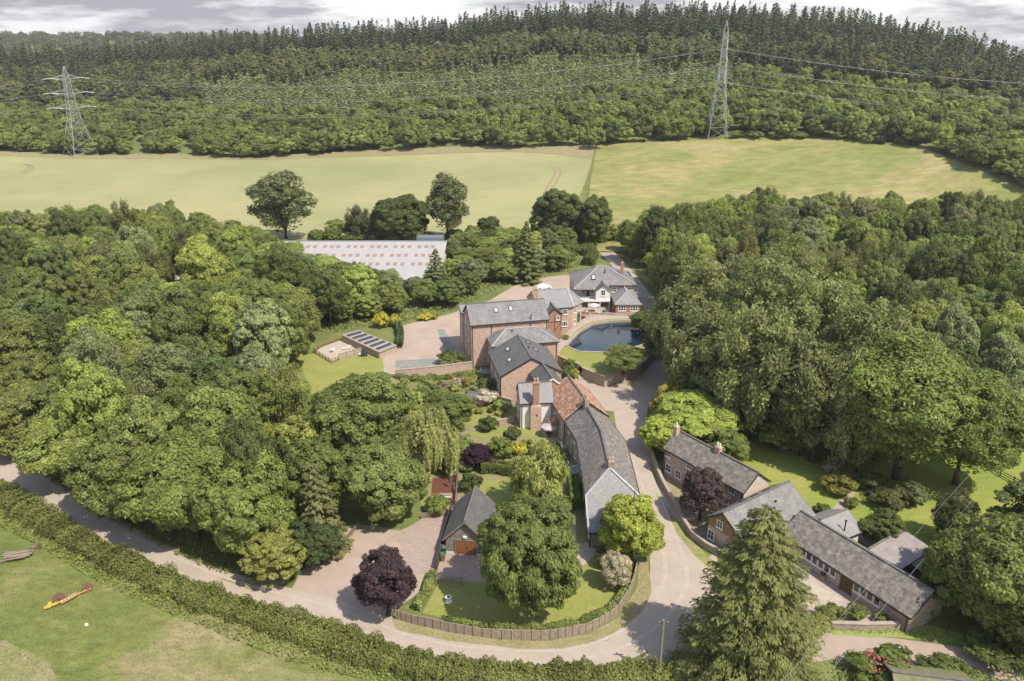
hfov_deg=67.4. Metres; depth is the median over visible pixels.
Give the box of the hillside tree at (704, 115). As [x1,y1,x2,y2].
[698,111,714,121]
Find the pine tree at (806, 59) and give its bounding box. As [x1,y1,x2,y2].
[799,55,812,67]
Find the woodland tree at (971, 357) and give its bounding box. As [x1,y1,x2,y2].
[942,339,981,368]
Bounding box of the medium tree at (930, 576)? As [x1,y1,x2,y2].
[919,528,996,615]
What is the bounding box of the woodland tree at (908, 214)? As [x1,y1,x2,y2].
[903,208,937,232]
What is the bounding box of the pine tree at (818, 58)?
[813,55,825,74]
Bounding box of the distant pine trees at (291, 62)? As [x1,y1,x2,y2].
[0,26,1023,101]
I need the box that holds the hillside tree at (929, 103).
[918,101,942,106]
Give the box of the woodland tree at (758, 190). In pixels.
[746,187,771,215]
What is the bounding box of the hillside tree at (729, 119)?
[717,114,733,133]
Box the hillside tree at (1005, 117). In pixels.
[1003,114,1023,119]
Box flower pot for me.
[820,572,825,579]
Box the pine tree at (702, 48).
[698,45,709,60]
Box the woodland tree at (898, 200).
[882,198,902,202]
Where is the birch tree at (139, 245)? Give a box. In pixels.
[131,238,158,254]
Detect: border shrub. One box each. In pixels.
[400,378,409,384]
[410,373,421,379]
[410,390,425,401]
[414,404,422,411]
[416,388,431,398]
[419,385,430,390]
[422,377,433,382]
[426,380,435,386]
[430,384,443,391]
[440,382,450,388]
[449,382,462,391]
[451,377,461,383]
[454,441,469,451]
[454,455,466,466]
[457,461,475,470]
[459,377,475,385]
[459,434,473,442]
[470,374,479,379]
[470,383,479,390]
[474,407,484,412]
[493,399,508,409]
[495,409,504,415]
[520,439,532,448]
[527,447,533,454]
[555,448,567,456]
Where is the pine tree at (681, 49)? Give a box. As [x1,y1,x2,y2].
[676,45,686,71]
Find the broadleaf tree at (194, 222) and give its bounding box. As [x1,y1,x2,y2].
[192,212,216,225]
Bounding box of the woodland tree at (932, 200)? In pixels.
[922,198,938,203]
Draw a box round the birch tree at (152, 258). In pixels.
[137,243,177,282]
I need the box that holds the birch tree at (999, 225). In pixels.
[990,218,1013,231]
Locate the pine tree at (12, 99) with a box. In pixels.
[7,96,17,102]
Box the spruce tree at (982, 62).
[976,54,987,73]
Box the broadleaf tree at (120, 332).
[59,306,141,366]
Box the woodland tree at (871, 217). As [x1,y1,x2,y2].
[856,207,889,223]
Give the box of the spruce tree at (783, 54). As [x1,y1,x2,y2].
[777,36,789,72]
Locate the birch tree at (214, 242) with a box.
[209,231,221,245]
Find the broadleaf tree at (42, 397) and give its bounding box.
[22,376,70,427]
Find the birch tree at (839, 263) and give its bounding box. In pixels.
[821,246,857,282]
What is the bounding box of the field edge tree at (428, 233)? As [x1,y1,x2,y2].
[424,231,434,234]
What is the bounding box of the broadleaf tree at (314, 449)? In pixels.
[282,433,347,515]
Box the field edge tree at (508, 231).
[500,228,513,235]
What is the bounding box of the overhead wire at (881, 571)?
[784,451,990,678]
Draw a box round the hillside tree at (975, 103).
[966,100,984,108]
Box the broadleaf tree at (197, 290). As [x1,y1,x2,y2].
[186,282,208,298]
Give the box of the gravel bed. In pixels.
[800,581,844,600]
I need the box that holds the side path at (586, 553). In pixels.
[571,512,595,565]
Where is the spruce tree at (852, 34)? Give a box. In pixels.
[848,29,855,51]
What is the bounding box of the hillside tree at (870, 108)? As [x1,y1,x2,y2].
[860,106,873,112]
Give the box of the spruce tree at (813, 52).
[809,48,816,62]
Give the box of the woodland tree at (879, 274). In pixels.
[856,259,900,304]
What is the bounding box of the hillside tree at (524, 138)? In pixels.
[516,131,529,145]
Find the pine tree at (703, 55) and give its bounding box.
[699,51,707,63]
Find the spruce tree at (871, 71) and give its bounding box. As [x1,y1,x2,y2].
[869,65,877,86]
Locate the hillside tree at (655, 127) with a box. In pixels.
[648,116,661,135]
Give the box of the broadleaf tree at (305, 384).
[291,379,311,391]
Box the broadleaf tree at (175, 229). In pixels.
[171,223,191,233]
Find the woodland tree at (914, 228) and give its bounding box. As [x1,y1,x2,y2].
[899,208,934,242]
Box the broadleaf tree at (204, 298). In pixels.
[197,281,224,336]
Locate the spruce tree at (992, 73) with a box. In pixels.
[983,59,997,89]
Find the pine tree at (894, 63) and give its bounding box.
[886,60,898,70]
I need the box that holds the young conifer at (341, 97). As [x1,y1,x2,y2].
[336,92,344,109]
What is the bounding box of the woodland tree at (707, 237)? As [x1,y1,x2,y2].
[689,233,714,256]
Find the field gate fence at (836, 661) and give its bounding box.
[834,657,851,669]
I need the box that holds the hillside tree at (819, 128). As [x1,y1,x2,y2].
[808,120,829,137]
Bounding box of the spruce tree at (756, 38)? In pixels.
[749,36,761,66]
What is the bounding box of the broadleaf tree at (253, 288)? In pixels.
[229,273,275,308]
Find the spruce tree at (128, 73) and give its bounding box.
[127,70,135,88]
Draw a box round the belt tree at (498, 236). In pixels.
[494,232,514,244]
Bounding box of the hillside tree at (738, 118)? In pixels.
[731,113,749,129]
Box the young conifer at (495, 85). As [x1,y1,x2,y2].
[492,83,498,98]
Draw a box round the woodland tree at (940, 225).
[934,222,951,234]
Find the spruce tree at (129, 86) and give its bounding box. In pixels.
[126,79,132,94]
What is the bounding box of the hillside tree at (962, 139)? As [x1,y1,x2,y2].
[955,133,984,148]
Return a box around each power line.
[59,49,721,87]
[61,66,721,102]
[70,83,717,117]
[89,49,714,85]
[102,81,714,114]
[103,65,714,100]
[728,49,1015,82]
[730,66,1016,98]
[736,67,1023,100]
[744,51,1023,83]
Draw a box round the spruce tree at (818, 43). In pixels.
[811,38,823,75]
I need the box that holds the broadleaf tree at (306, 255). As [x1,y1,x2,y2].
[291,249,314,262]
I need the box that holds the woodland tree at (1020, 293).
[1016,280,1023,301]
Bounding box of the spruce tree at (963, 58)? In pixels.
[953,51,966,72]
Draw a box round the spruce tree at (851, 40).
[847,38,854,56]
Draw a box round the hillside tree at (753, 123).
[743,112,760,130]
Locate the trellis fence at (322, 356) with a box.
[314,349,338,362]
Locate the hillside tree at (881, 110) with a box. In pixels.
[875,107,892,115]
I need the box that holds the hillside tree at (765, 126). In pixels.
[759,120,774,135]
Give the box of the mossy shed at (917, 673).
[882,662,975,680]
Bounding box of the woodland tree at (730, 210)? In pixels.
[700,196,735,227]
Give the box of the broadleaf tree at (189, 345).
[161,335,223,380]
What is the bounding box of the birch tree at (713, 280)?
[676,257,754,317]
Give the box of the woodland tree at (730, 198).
[720,194,735,203]
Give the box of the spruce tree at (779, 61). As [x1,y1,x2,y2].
[775,53,784,71]
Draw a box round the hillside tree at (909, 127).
[899,126,931,143]
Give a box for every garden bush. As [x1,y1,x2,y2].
[812,502,830,512]
[843,497,859,507]
[852,468,884,488]
[869,486,913,512]
[895,480,931,504]
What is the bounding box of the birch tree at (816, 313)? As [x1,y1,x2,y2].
[767,272,866,348]
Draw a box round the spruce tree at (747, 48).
[740,35,750,63]
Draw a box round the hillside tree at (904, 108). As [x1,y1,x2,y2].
[900,105,911,111]
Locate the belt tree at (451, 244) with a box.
[445,236,460,257]
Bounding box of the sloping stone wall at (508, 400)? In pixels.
[496,395,512,407]
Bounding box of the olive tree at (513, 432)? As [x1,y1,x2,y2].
[503,425,521,440]
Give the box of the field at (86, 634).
[0,509,508,680]
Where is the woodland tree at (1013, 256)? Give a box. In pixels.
[995,251,1023,291]
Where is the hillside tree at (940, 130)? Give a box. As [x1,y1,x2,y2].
[930,121,952,149]
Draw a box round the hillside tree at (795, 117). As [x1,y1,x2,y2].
[783,110,801,136]
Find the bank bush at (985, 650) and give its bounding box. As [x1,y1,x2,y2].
[963,624,1023,669]
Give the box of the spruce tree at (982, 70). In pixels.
[971,61,987,94]
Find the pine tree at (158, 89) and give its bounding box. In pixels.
[153,83,164,97]
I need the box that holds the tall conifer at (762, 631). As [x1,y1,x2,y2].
[662,504,829,680]
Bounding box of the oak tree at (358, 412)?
[297,371,416,468]
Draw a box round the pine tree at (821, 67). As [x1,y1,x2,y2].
[817,60,826,72]
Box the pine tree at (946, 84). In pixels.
[944,76,958,87]
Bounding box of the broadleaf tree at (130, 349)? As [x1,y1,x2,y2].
[110,339,163,393]
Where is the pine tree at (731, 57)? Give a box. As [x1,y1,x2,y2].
[725,52,738,69]
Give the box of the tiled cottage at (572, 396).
[547,374,608,444]
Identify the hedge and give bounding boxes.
[0,481,687,680]
[393,370,477,382]
[394,320,403,347]
[411,568,437,610]
[440,551,634,629]
[480,459,513,475]
[560,494,573,510]
[566,466,581,510]
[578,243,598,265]
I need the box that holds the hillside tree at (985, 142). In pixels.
[981,138,993,146]
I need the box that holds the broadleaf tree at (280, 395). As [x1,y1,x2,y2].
[247,362,308,425]
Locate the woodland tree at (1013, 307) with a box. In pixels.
[977,300,1023,350]
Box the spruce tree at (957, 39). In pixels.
[952,38,958,56]
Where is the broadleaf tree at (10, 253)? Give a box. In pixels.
[0,227,30,269]
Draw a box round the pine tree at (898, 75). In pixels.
[891,72,902,80]
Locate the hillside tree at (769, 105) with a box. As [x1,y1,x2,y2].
[764,102,776,110]
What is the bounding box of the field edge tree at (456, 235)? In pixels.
[450,233,463,240]
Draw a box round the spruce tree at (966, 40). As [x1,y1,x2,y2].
[960,38,968,55]
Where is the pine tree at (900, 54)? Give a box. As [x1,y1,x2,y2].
[897,52,906,59]
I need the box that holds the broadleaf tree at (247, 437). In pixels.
[219,413,294,530]
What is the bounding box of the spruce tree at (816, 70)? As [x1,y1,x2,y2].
[810,56,819,82]
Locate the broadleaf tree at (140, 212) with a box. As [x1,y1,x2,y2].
[130,209,146,216]
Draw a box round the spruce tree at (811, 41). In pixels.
[803,34,814,62]
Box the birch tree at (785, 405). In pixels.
[772,355,867,462]
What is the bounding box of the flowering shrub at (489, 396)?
[474,388,499,404]
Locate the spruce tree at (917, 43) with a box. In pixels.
[911,39,919,56]
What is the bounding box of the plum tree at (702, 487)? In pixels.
[679,465,730,520]
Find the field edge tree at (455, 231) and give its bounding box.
[444,229,463,237]
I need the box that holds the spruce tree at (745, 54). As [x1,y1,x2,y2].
[739,42,751,62]
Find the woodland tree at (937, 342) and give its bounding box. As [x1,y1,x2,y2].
[896,332,946,355]
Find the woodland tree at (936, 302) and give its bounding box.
[927,299,958,318]
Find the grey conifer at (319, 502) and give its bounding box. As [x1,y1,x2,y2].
[296,462,355,560]
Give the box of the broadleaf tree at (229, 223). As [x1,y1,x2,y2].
[219,220,242,228]
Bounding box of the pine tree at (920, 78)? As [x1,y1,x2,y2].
[915,69,926,83]
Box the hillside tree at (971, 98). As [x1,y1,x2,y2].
[956,95,974,102]
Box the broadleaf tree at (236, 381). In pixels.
[212,367,274,419]
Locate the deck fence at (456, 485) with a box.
[455,468,458,502]
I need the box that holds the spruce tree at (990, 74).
[981,64,997,89]
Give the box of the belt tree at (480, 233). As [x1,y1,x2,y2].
[463,232,486,246]
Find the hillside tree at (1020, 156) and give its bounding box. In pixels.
[1004,147,1023,163]
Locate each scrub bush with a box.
[656,135,668,139]
[727,130,744,136]
[748,131,763,138]
[770,133,783,137]
[791,131,808,136]
[830,133,847,138]
[848,131,867,139]
[862,134,875,142]
[874,136,886,142]
[883,133,900,140]
[896,137,909,144]
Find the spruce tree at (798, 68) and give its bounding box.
[790,52,801,74]
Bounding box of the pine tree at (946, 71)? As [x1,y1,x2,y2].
[942,68,953,79]
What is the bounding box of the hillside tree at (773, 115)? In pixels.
[760,108,781,122]
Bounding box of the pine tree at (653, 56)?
[649,49,660,67]
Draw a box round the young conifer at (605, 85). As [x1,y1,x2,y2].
[602,78,607,92]
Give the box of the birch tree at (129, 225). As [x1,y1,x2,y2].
[112,223,140,240]
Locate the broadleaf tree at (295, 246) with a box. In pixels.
[286,241,304,250]
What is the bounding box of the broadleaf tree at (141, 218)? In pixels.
[132,211,172,231]
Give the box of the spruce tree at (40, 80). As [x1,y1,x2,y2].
[36,70,45,104]
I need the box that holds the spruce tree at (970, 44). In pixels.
[965,40,973,59]
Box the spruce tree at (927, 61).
[922,52,932,72]
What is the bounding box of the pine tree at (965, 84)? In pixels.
[959,77,971,90]
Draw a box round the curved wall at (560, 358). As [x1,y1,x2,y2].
[557,352,579,370]
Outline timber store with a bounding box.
[342,330,396,358]
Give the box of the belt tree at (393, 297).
[373,283,409,313]
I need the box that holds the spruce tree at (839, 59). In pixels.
[833,48,843,71]
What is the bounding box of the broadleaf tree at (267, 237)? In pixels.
[252,233,282,248]
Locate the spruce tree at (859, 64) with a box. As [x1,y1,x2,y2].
[850,46,864,75]
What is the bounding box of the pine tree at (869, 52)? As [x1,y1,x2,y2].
[863,50,873,57]
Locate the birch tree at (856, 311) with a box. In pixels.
[820,296,913,362]
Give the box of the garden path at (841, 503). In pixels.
[833,471,859,508]
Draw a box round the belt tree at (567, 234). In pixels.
[555,227,577,244]
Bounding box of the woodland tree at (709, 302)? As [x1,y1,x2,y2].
[674,295,724,332]
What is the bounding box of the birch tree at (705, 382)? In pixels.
[681,330,746,402]
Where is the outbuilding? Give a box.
[814,508,863,542]
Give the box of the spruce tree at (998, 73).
[994,64,1000,87]
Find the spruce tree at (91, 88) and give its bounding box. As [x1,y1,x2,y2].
[87,72,96,98]
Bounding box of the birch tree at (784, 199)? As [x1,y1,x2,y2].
[780,194,790,205]
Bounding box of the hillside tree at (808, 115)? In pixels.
[800,112,821,125]
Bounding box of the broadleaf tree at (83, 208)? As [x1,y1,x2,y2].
[62,207,88,212]
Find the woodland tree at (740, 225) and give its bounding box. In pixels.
[729,219,751,236]
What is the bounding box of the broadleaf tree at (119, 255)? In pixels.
[99,240,145,284]
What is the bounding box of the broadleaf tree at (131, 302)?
[110,287,156,334]
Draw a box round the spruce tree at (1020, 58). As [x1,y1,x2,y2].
[1014,53,1023,73]
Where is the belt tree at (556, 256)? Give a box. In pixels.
[544,244,575,268]
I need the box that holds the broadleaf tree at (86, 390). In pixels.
[53,357,131,441]
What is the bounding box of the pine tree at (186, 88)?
[181,82,192,95]
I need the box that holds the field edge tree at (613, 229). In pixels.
[607,223,620,238]
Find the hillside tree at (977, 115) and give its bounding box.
[963,109,993,119]
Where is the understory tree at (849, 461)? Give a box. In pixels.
[839,442,867,464]
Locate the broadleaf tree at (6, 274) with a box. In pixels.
[0,264,16,289]
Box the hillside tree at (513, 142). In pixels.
[502,136,520,146]
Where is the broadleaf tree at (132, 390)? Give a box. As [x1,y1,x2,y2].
[106,374,153,414]
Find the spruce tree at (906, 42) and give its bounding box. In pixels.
[902,33,910,53]
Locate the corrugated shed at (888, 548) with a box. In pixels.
[867,528,927,573]
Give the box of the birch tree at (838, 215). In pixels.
[831,208,855,225]
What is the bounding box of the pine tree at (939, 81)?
[931,71,945,88]
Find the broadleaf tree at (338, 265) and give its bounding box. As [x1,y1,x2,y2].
[324,261,354,280]
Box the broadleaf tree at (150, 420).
[115,393,182,466]
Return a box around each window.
[561,321,567,326]
[562,309,567,314]
[618,306,625,311]
[630,306,637,311]
[664,452,670,458]
[664,463,671,474]
[674,469,680,480]
[685,463,691,470]
[706,528,713,541]
[715,519,722,530]
[728,487,734,495]
[805,552,811,562]
[811,556,817,566]
[816,560,823,570]
[822,564,829,574]
[828,568,835,578]
[851,584,859,594]
[858,588,866,598]
[865,592,873,602]
[871,597,880,608]
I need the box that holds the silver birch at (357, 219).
[343,203,371,235]
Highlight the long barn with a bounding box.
[785,509,941,632]
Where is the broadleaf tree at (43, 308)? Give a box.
[21,295,79,327]
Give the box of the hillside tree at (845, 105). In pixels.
[831,101,854,115]
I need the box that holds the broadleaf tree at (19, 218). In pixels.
[5,209,35,231]
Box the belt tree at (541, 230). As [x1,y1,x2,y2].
[538,227,550,238]
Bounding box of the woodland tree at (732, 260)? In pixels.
[723,252,750,279]
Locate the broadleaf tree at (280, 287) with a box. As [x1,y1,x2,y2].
[260,285,292,294]
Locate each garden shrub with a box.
[435,458,454,473]
[458,470,483,490]
[477,377,496,389]
[478,415,499,430]
[548,440,560,448]
[594,546,614,565]
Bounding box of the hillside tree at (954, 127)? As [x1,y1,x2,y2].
[943,121,957,135]
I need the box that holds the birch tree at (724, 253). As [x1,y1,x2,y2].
[714,238,738,270]
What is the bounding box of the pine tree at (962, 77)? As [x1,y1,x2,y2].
[958,73,969,83]
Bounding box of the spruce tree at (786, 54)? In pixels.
[780,42,790,72]
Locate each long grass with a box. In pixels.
[400,572,644,644]
[830,620,1012,649]
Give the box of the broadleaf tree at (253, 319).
[231,298,295,363]
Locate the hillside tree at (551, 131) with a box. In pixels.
[545,122,560,143]
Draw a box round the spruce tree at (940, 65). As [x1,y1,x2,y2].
[935,64,943,89]
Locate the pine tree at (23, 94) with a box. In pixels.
[16,91,29,100]
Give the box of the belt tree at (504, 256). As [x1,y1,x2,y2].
[493,255,512,261]
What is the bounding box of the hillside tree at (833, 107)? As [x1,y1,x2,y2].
[825,103,840,116]
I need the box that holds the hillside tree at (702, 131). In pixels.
[694,123,707,135]
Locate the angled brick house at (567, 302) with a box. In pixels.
[527,286,583,334]
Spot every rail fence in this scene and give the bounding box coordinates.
[346,522,358,537]
[421,510,448,518]
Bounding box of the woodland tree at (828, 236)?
[821,226,832,243]
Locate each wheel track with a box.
[12,460,689,662]
[543,166,556,194]
[551,166,561,188]
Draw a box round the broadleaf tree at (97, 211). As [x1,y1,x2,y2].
[86,204,109,224]
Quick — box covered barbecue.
[359,351,366,356]
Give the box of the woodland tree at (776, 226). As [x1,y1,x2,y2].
[756,219,789,249]
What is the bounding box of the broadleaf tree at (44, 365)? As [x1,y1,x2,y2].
[1,352,59,386]
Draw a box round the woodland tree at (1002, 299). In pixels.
[985,291,1023,319]
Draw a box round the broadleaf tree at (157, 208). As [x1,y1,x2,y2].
[147,204,175,226]
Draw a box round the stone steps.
[577,371,583,379]
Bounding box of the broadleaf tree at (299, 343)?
[272,299,311,363]
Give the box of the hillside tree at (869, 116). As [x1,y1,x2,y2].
[858,111,879,132]
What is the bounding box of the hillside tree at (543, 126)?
[538,122,554,138]
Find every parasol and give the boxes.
[541,422,557,436]
[588,303,598,309]
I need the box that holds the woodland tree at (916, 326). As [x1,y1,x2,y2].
[882,311,919,330]
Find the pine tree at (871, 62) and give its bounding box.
[863,60,876,73]
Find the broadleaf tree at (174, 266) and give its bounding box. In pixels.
[173,247,208,274]
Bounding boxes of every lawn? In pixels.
[297,353,383,394]
[423,555,620,625]
[462,416,502,426]
[463,426,545,439]
[472,406,514,416]
[479,479,543,517]
[498,443,545,463]
[736,430,1023,544]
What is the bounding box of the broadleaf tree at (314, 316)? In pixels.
[268,286,323,334]
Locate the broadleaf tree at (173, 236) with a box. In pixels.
[169,231,186,268]
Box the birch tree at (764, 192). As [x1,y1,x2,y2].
[755,184,777,212]
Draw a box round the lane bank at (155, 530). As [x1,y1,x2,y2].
[12,448,279,576]
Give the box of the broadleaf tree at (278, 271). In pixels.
[252,242,306,286]
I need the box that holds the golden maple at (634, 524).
[598,491,665,556]
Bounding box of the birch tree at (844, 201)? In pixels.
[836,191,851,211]
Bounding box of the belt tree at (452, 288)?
[429,276,466,305]
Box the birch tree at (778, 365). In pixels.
[740,324,835,451]
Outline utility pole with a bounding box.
[658,619,668,669]
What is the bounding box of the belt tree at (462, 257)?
[447,255,473,267]
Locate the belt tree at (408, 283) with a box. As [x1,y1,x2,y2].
[403,276,420,291]
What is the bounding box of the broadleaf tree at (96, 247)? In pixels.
[86,238,108,259]
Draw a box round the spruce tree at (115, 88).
[108,74,119,103]
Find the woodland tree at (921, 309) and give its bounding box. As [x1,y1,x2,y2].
[907,297,945,331]
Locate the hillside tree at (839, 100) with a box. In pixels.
[834,99,848,104]
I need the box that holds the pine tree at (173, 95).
[170,88,179,99]
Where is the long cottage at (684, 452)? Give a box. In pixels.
[662,423,770,505]
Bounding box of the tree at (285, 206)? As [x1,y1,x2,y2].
[245,169,317,239]
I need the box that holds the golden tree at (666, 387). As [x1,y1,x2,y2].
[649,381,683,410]
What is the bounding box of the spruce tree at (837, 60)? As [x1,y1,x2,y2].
[832,50,843,70]
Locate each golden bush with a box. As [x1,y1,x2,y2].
[371,311,389,327]
[389,313,401,324]
[417,312,432,319]
[432,312,438,318]
[510,441,527,453]
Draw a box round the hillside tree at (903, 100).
[887,96,908,106]
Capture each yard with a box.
[569,367,626,410]
[663,474,709,549]
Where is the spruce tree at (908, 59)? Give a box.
[902,43,912,69]
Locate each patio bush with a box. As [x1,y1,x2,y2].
[801,611,833,635]
[814,602,846,620]
[846,602,870,620]
[873,611,888,620]
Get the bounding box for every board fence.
[338,347,361,359]
[436,501,451,570]
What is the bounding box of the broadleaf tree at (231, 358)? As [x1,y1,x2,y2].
[217,353,241,368]
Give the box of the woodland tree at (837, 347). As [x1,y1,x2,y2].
[813,340,849,367]
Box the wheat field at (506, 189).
[0,152,591,239]
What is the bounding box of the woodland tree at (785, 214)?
[759,203,799,234]
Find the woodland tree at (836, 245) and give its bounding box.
[817,240,853,264]
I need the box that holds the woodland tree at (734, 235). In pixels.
[731,233,756,249]
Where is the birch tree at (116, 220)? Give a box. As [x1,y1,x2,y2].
[104,197,138,233]
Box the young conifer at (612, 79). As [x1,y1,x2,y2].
[609,70,613,84]
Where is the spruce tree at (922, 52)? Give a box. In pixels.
[915,51,924,69]
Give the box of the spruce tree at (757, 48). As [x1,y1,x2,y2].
[749,40,761,67]
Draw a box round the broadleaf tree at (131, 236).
[111,225,158,251]
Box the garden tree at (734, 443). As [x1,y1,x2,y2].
[703,428,750,462]
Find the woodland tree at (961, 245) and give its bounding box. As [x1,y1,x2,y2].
[946,235,977,268]
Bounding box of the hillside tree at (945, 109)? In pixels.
[938,104,947,116]
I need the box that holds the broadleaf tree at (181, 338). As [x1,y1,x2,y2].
[172,334,202,354]
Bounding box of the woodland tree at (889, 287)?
[865,273,925,316]
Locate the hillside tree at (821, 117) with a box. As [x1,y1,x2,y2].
[818,113,840,135]
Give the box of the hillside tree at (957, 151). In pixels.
[951,145,965,160]
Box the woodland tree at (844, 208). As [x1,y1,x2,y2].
[838,204,850,215]
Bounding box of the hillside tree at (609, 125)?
[603,119,624,133]
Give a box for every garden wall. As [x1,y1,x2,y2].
[395,361,472,375]
[496,416,513,424]
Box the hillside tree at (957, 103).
[944,100,959,108]
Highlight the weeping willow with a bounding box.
[396,404,460,479]
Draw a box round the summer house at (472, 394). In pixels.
[466,391,484,406]
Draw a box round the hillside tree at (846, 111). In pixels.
[841,105,856,117]
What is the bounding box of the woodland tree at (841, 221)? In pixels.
[836,216,852,229]
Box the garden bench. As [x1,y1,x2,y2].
[440,493,451,499]
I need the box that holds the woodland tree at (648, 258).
[643,249,657,269]
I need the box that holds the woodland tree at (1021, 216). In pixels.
[1014,212,1023,219]
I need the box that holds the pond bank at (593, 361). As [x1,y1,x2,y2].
[559,315,648,374]
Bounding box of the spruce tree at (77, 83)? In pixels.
[74,77,83,93]
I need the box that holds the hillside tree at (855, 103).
[851,98,870,109]
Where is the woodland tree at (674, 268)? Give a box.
[659,250,705,302]
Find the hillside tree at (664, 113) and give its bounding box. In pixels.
[661,109,674,117]
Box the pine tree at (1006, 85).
[999,82,1012,90]
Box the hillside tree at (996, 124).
[985,117,1007,133]
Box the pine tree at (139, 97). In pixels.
[132,93,142,101]
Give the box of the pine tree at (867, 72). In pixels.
[863,66,874,77]
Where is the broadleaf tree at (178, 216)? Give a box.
[162,199,186,224]
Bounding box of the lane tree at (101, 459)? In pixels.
[60,418,146,519]
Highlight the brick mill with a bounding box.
[462,298,549,366]
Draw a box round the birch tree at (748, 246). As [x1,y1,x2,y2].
[735,224,766,260]
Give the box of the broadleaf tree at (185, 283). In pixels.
[173,279,208,287]
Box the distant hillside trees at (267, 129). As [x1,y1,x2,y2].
[0,63,1023,155]
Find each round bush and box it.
[485,436,512,457]
[628,310,653,330]
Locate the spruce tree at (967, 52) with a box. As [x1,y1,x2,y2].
[958,50,972,71]
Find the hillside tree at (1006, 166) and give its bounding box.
[992,159,1019,177]
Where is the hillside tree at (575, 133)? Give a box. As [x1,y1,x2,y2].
[568,124,585,144]
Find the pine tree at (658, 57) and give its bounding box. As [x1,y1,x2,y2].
[652,51,661,68]
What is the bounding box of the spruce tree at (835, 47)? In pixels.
[827,37,837,59]
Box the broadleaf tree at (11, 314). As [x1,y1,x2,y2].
[0,308,41,324]
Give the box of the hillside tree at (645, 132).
[635,125,652,137]
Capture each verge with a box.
[220,574,290,590]
[392,557,651,648]
[648,461,720,572]
[831,625,972,647]
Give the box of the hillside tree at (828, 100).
[818,94,833,106]
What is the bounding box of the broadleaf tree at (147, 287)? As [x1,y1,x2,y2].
[115,280,163,310]
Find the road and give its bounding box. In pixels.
[641,554,718,680]
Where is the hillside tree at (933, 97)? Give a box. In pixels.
[923,92,940,101]
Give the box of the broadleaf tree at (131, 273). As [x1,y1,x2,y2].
[109,263,166,291]
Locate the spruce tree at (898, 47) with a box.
[889,41,901,79]
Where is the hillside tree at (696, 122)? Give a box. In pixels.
[689,118,705,135]
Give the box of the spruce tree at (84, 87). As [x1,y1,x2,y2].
[80,74,90,98]
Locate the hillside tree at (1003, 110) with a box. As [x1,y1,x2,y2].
[984,104,1007,117]
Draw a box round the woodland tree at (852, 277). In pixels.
[818,268,867,302]
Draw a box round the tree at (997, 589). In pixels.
[928,512,1023,642]
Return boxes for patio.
[317,340,355,360]
[540,429,566,486]
[792,561,875,620]
[859,535,883,546]
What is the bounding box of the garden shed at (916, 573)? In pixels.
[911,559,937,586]
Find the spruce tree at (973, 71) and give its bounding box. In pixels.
[968,64,974,92]
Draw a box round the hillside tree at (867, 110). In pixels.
[865,108,883,116]
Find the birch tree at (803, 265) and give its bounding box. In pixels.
[744,243,829,299]
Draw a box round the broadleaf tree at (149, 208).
[146,203,163,212]
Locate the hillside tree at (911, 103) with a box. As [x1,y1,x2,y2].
[899,100,915,108]
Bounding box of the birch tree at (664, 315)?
[637,280,707,362]
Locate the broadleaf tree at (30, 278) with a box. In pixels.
[0,266,56,296]
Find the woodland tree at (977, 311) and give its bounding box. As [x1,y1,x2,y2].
[944,294,997,348]
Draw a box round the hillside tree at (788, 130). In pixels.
[775,121,796,135]
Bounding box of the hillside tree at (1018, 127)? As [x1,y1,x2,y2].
[1012,121,1022,129]
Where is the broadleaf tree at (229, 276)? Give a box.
[207,271,243,286]
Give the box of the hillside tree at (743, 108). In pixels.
[737,100,755,113]
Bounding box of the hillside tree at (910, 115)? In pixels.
[898,111,914,124]
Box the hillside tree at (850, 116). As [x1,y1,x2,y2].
[845,112,858,123]
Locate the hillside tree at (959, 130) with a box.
[953,120,967,135]
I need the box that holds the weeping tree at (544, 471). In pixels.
[508,441,568,500]
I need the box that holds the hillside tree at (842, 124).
[823,113,849,137]
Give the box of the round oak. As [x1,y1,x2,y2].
[373,193,432,239]
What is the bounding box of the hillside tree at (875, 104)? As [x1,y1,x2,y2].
[859,100,879,109]
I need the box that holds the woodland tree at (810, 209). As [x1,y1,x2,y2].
[790,202,821,220]
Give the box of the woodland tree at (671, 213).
[648,206,678,229]
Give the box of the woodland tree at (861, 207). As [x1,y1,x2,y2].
[847,197,874,218]
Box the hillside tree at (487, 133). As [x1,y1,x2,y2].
[481,128,496,142]
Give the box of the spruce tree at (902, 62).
[900,50,906,66]
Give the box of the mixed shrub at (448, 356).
[436,349,465,364]
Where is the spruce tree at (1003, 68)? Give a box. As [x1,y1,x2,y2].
[995,61,1005,89]
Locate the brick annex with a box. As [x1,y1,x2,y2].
[610,286,642,312]
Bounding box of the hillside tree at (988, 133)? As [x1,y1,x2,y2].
[974,127,996,139]
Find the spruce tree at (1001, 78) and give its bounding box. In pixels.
[993,69,1004,89]
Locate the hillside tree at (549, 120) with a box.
[544,118,569,129]
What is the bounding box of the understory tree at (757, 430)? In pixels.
[739,412,767,437]
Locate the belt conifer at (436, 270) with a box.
[418,249,451,304]
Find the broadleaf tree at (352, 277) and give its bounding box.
[338,263,379,303]
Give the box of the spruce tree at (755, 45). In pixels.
[750,30,760,64]
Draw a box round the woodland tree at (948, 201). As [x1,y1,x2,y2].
[938,191,962,222]
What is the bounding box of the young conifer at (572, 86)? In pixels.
[570,77,575,95]
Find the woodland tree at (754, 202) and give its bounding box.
[734,193,757,214]
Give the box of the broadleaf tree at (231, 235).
[212,223,255,252]
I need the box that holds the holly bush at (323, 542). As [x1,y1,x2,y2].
[289,516,344,564]
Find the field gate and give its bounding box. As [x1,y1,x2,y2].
[435,573,462,585]
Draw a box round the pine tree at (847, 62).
[841,57,852,68]
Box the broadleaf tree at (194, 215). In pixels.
[186,211,199,224]
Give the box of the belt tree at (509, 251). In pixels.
[496,248,515,261]

